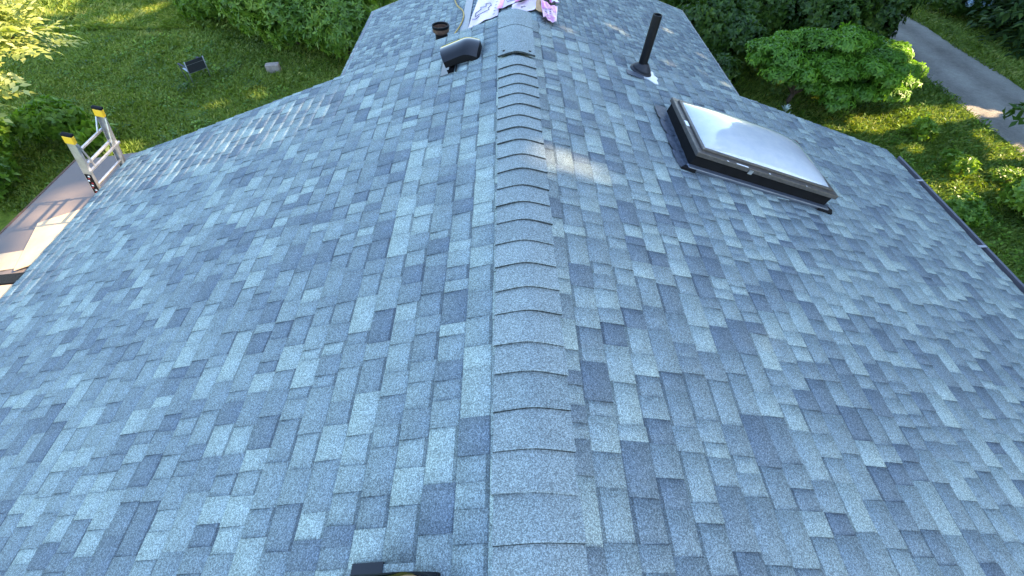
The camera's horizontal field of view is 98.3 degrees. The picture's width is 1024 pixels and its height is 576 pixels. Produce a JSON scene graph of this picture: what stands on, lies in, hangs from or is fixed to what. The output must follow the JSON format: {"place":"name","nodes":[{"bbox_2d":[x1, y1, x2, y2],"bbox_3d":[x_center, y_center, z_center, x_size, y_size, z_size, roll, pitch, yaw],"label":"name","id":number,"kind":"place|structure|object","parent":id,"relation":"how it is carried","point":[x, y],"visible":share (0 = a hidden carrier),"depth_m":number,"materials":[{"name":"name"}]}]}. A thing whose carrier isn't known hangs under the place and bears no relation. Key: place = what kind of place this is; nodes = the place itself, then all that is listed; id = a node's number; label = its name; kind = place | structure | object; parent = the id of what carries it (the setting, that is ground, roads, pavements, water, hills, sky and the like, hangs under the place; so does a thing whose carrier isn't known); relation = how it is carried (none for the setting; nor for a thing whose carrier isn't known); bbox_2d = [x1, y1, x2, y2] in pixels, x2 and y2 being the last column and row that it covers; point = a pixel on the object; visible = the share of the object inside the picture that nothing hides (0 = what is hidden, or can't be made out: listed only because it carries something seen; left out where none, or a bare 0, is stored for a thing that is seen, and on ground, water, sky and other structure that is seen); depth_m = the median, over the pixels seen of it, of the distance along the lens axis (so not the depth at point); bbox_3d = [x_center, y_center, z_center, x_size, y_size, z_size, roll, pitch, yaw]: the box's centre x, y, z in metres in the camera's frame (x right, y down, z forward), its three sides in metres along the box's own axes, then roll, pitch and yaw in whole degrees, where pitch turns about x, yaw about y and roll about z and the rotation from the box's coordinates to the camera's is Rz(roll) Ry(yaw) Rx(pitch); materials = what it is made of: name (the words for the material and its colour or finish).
{"place":"outdoors","nodes":[
{"label":"outdoors","id":0,"kind":"place"},
{"bbox_2d":[0,0,1023,283],"bbox_3d":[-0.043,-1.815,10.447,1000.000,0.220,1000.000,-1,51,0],"label":"ground","id":1,"kind":"structure","parent":0,"point":[6,216],"depth_m":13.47,"materials":[{"name":"green plant"}]},
{"bbox_2d":[0,151,21,199],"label":"plant","id":2,"kind":"object","parent":1,"relation":"on","point":[6,163],"visible":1,"depth_m":10.53,"materials":[{"name":"green plant"}]},
{"bbox_2d":[0,114,22,163],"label":"plant","id":3,"kind":"object","parent":1,"relation":"on","point":[5,141],"visible":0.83,"depth_m":11.16,"materials":[{"name":"green plant"}]},
{"bbox_2d":[0,0,88,122],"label":"ash tree","id":4,"kind":"object","parent":1,"relation":"on","point":[12,20],"visible":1,"depth_m":8.28,"materials":[{"name":"green plant"}]},
{"bbox_2d":[6,94,90,144],"bbox_3d":[-12.466,-4.595,11.993,1.843,1.154,1.881,-1,51,0],"label":"plant","id":5,"kind":"object","parent":1,"relation":"on","point":[53,116],"visible":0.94,"depth_m":11.61,"materials":[{"name":"green plant"}]},
{"bbox_2d":[68,118,116,151],"bbox_3d":[-11.227,-4.116,11.953,1.200,0.876,1.139,-1,51,0],"label":"plant","id":6,"kind":"object","parent":1,"relation":"on","point":[85,133],"visible":0.69,"depth_m":11.73,"materials":[{"name":"green plant"}]},
{"bbox_2d":[177,56,210,83],"bbox_3d":[-10.153,-7.025,14.186,0.691,0.785,0.658,32,58,24],"label":"lawn chair","id":7,"kind":"object","parent":1,"relation":"on","point":[195,65],"visible":0.85,"depth_m":13.97,"materials":[{"name":"black metal"}]},
{"bbox_2d":[172,0,224,21],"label":"shrub","id":8,"kind":"object","parent":1,"relation":"on","point":[204,8],"visible":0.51,"depth_m":16.61,"materials":[{"name":"green plant"}]},
{"bbox_2d":[207,0,261,26],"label":"rhododendron","id":9,"kind":"object","parent":1,"relation":"on","point":[224,5],"visible":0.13,"depth_m":15.70,"materials":[{"name":"green plant"}]},
{"bbox_2d":[219,0,307,50],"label":"rhododendron","id":10,"kind":"object","parent":1,"relation":"on","point":[269,16],"visible":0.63,"depth_m":14.37,"materials":[{"name":"green plant"}]},
{"bbox_2d":[265,62,280,72],"bbox_3d":[-7.954,-7.320,14.771,0.418,0.319,0.239,-8,51,-7],"label":"concrete block","id":11,"kind":"object","parent":1,"relation":"on","point":[271,67],"depth_m":14.66,"materials":[{"name":"grey concrete"}]},
{"bbox_2d":[280,0,378,59],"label":"rhododendron","id":12,"kind":"object","parent":1,"relation":"on","point":[330,26],"visible":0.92,"depth_m":14.02,"materials":[{"name":"green plant"}]},
{"bbox_2d":[373,0,391,7],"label":"rhododendron","id":13,"kind":"object","parent":1,"relation":"on","point":[381,3],"visible":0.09,"depth_m":16.26,"materials":[{"name":"green plant"}]},
{"bbox_2d":[0,0,1023,575],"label":"house","id":14,"kind":"structure","parent":1,"relation":"on","point":[584,288],"depth_m":2.67,"materials":[{"name":"grey"}]},
{"bbox_2d":[0,284,12,298],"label":"plywood sheet","id":15,"kind":"object","parent":14,"relation":"on","point":[4,289],"visible":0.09,"depth_m":5.21,"materials":[{"name":"beige wood"}]},
{"bbox_2d":[0,272,24,284],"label":"board","id":16,"kind":"object","parent":14,"relation":"on","point":[11,278],"depth_m":5.31,"materials":[{"name":"grey wood"}]},
{"bbox_2d":[0,250,29,270],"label":"plywood sheet","id":17,"kind":"object","parent":14,"relation":"on","point":[9,261],"visible":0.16,"depth_m":5.56,"materials":[{"name":"beige wood"}]},
{"bbox_2d":[14,208,82,270],"bbox_3d":[-5.795,-0.719,5.756,0.950,0.184,0.980,-17,53,-14],"label":"plywood sheet","id":18,"kind":"object","parent":14,"relation":"on","point":[45,234],"visible":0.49,"depth_m":5.75,"materials":[{"name":"beige wood"}]},
{"bbox_2d":[60,105,125,193],"bbox_3d":[-5.100,-1.529,5.560,0.445,1.285,0.640,-1,51,0],"label":"ladder","id":19,"kind":"object","parent":14,"relation":"on","point":[75,148],"visible":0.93,"depth_m":5.36,"materials":[{"name":"metal"}]},
{"bbox_2d":[454,0,463,33],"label":"rope","id":20,"kind":"object","parent":14,"relation":"on","point":[462,19],"visible":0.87,"depth_m":9.30,"materials":[{"name":"beige fabric"}]},
{"bbox_2d":[460,0,472,30],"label":"flashing strip","id":21,"kind":"object","parent":14,"relation":"on","point":[467,14],"visible":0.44,"depth_m":9.39,"materials":[{"name":"silver metal"}]},
{"bbox_2d":[468,0,499,27],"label":"shingle wrapper","id":22,"kind":"object","parent":14,"relation":"on","point":[485,10],"visible":0.96,"depth_m":9.12,"materials":[{"name":"white plastic"}]},
{"bbox_2d":[497,0,514,8],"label":"shingle wrapper","id":23,"kind":"object","parent":22,"relation":"on","point":[503,3],"visible":0.95,"depth_m":8.95,"materials":[{"name":"white plastic"}]},
{"bbox_2d":[512,0,535,10],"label":"shingle wrapper","id":24,"kind":"object","parent":14,"relation":"on","point":[527,5],"visible":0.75,"depth_m":8.56,"materials":[{"name":"white plastic"}]},
{"bbox_2d":[536,0,541,11],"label":"cardboard piece","id":25,"kind":"object","parent":14,"relation":"on","point":[538,6],"visible":0.84,"depth_m":8.38,"materials":[{"name":"beige cardboard"}]},
{"bbox_2d":[541,0,557,22],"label":"shingle wrapper","id":26,"kind":"object","parent":14,"relation":"on","point":[549,11],"visible":1,"depth_m":8.31,"materials":[{"name":"plastic"}]},
{"bbox_2d":[658,0,698,6],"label":"shrub","id":27,"kind":"object","parent":1,"relation":"on","point":[674,3],"visible":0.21,"depth_m":15.46,"materials":[{"name":"green plant"}]},
{"bbox_2d":[675,0,750,51],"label":"shrub","id":28,"kind":"object","parent":1,"relation":"on","point":[707,19],"visible":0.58,"depth_m":13.68,"materials":[{"name":"green plant"}]},
{"bbox_2d":[711,43,743,85],"bbox_3d":[5.963,-6.636,13.570,1.988,1.310,1.951,-1,51,0],"label":"shrub","id":29,"kind":"object","parent":1,"relation":"on","point":[730,66],"visible":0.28,"depth_m":13.01,"materials":[{"name":"green plant"}]},
{"bbox_2d":[714,3,771,75],"bbox_3d":[7.247,-7.820,14.097,2.161,1.975,2.233,-24,55,-18],"label":"shrub","id":30,"kind":"object","parent":1,"relation":"on","point":[749,27],"visible":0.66,"depth_m":13.43,"materials":[{"name":"green plant"}]},
{"bbox_2d":[697,0,801,35],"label":"shrub","id":31,"kind":"object","parent":1,"relation":"on","point":[779,9],"visible":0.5,"depth_m":14.08,"materials":[{"name":"green plant"}]},
{"bbox_2d":[782,104,790,113],"bbox_3d":[7.787,-4.954,12.636,0.251,0.570,0.425,-10,52,-8],"label":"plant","id":32,"kind":"object","parent":1,"relation":"on","point":[786,108],"visible":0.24,"depth_m":12.50,"materials":[{"name":"plant"}]},
{"bbox_2d":[770,0,884,30],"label":"shrub","id":33,"kind":"object","parent":1,"relation":"on","point":[833,14],"visible":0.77,"depth_m":14.00,"materials":[{"name":"green plant"}]},
{"bbox_2d":[744,21,929,113],"bbox_3d":[9.017,-6.136,12.572,5.083,2.172,2.974,-1,51,0],"label":"japanese maple","id":34,"kind":"object","parent":1,"relation":"on","point":[825,64],"visible":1,"depth_m":11.85,"materials":[{"name":"green plant"}]},
{"bbox_2d":[846,0,926,38],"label":"shrub","id":35,"kind":"object","parent":1,"relation":"on","point":[887,18],"visible":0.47,"depth_m":14.43,"materials":[{"name":"green plant"}]},
{"bbox_2d":[906,115,939,142],"bbox_3d":[11.300,-4.377,12.156,0.829,0.597,0.805,-1,51,0],"label":"bush","id":36,"kind":"object","parent":1,"relation":"on","point":[926,124],"visible":1,"depth_m":12.03,"materials":[{"name":"green plant"}]},
{"bbox_2d":[937,148,982,178],"bbox_3d":[11.278,-3.141,11.155,0.901,0.604,0.922,16,53,13],"label":"bush","id":37,"kind":"object","parent":1,"relation":"on","point":[960,161],"visible":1,"depth_m":11.01,"materials":[{"name":"green plant"}]},
{"bbox_2d":[922,0,1000,16],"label":"hydrangea","id":38,"kind":"object","parent":1,"relation":"on","point":[959,7],"visible":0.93,"depth_m":17.29,"materials":[{"name":"green plant"}]},
{"bbox_2d":[945,190,993,226],"bbox_3d":[10.353,-1.796,10.066,0.904,0.584,0.998,-1,51,0],"label":"bush","id":39,"kind":"object","parent":1,"relation":"on","point":[969,207],"visible":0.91,"depth_m":9.94,"materials":[{"name":"green plant"}]},
{"bbox_2d":[965,0,1023,58],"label":"conifer","id":40,"kind":"object","parent":1,"relation":"on","point":[1010,14],"visible":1,"depth_m":15.90,"materials":[{"name":"green plant"}]},
{"bbox_2d":[986,1,1023,23],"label":"conifer","id":41,"kind":"object","parent":1,"relation":"on","point":[1006,7],"visible":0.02,"depth_m":17.42,"materials":[{"name":"green plant"}]},
{"bbox_2d":[988,165,1023,183],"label":"bush","id":42,"kind":"object","parent":1,"relation":"on","point":[1004,174],"visible":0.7,"depth_m":10.98,"materials":[{"name":"green plant"}]},
{"bbox_2d":[990,171,1023,216],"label":"bush","id":43,"kind":"object","parent":1,"relation":"on","point":[1011,194],"visible":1,"depth_m":9.99,"materials":[{"name":"green plant"}]},
{"bbox_2d":[1002,102,1023,127],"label":"maple tree","id":44,"kind":"object","parent":1,"relation":"on","point":[1019,114],"visible":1,"depth_m":9.64,"materials":[{"name":"green plant"}]},
{"bbox_2d":[888,17,1023,155],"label":"driveway","id":45,"kind":"structure","parent":0,"point":[985,91],"depth_m":14.46,"materials":[{"name":"grey asphalt"}]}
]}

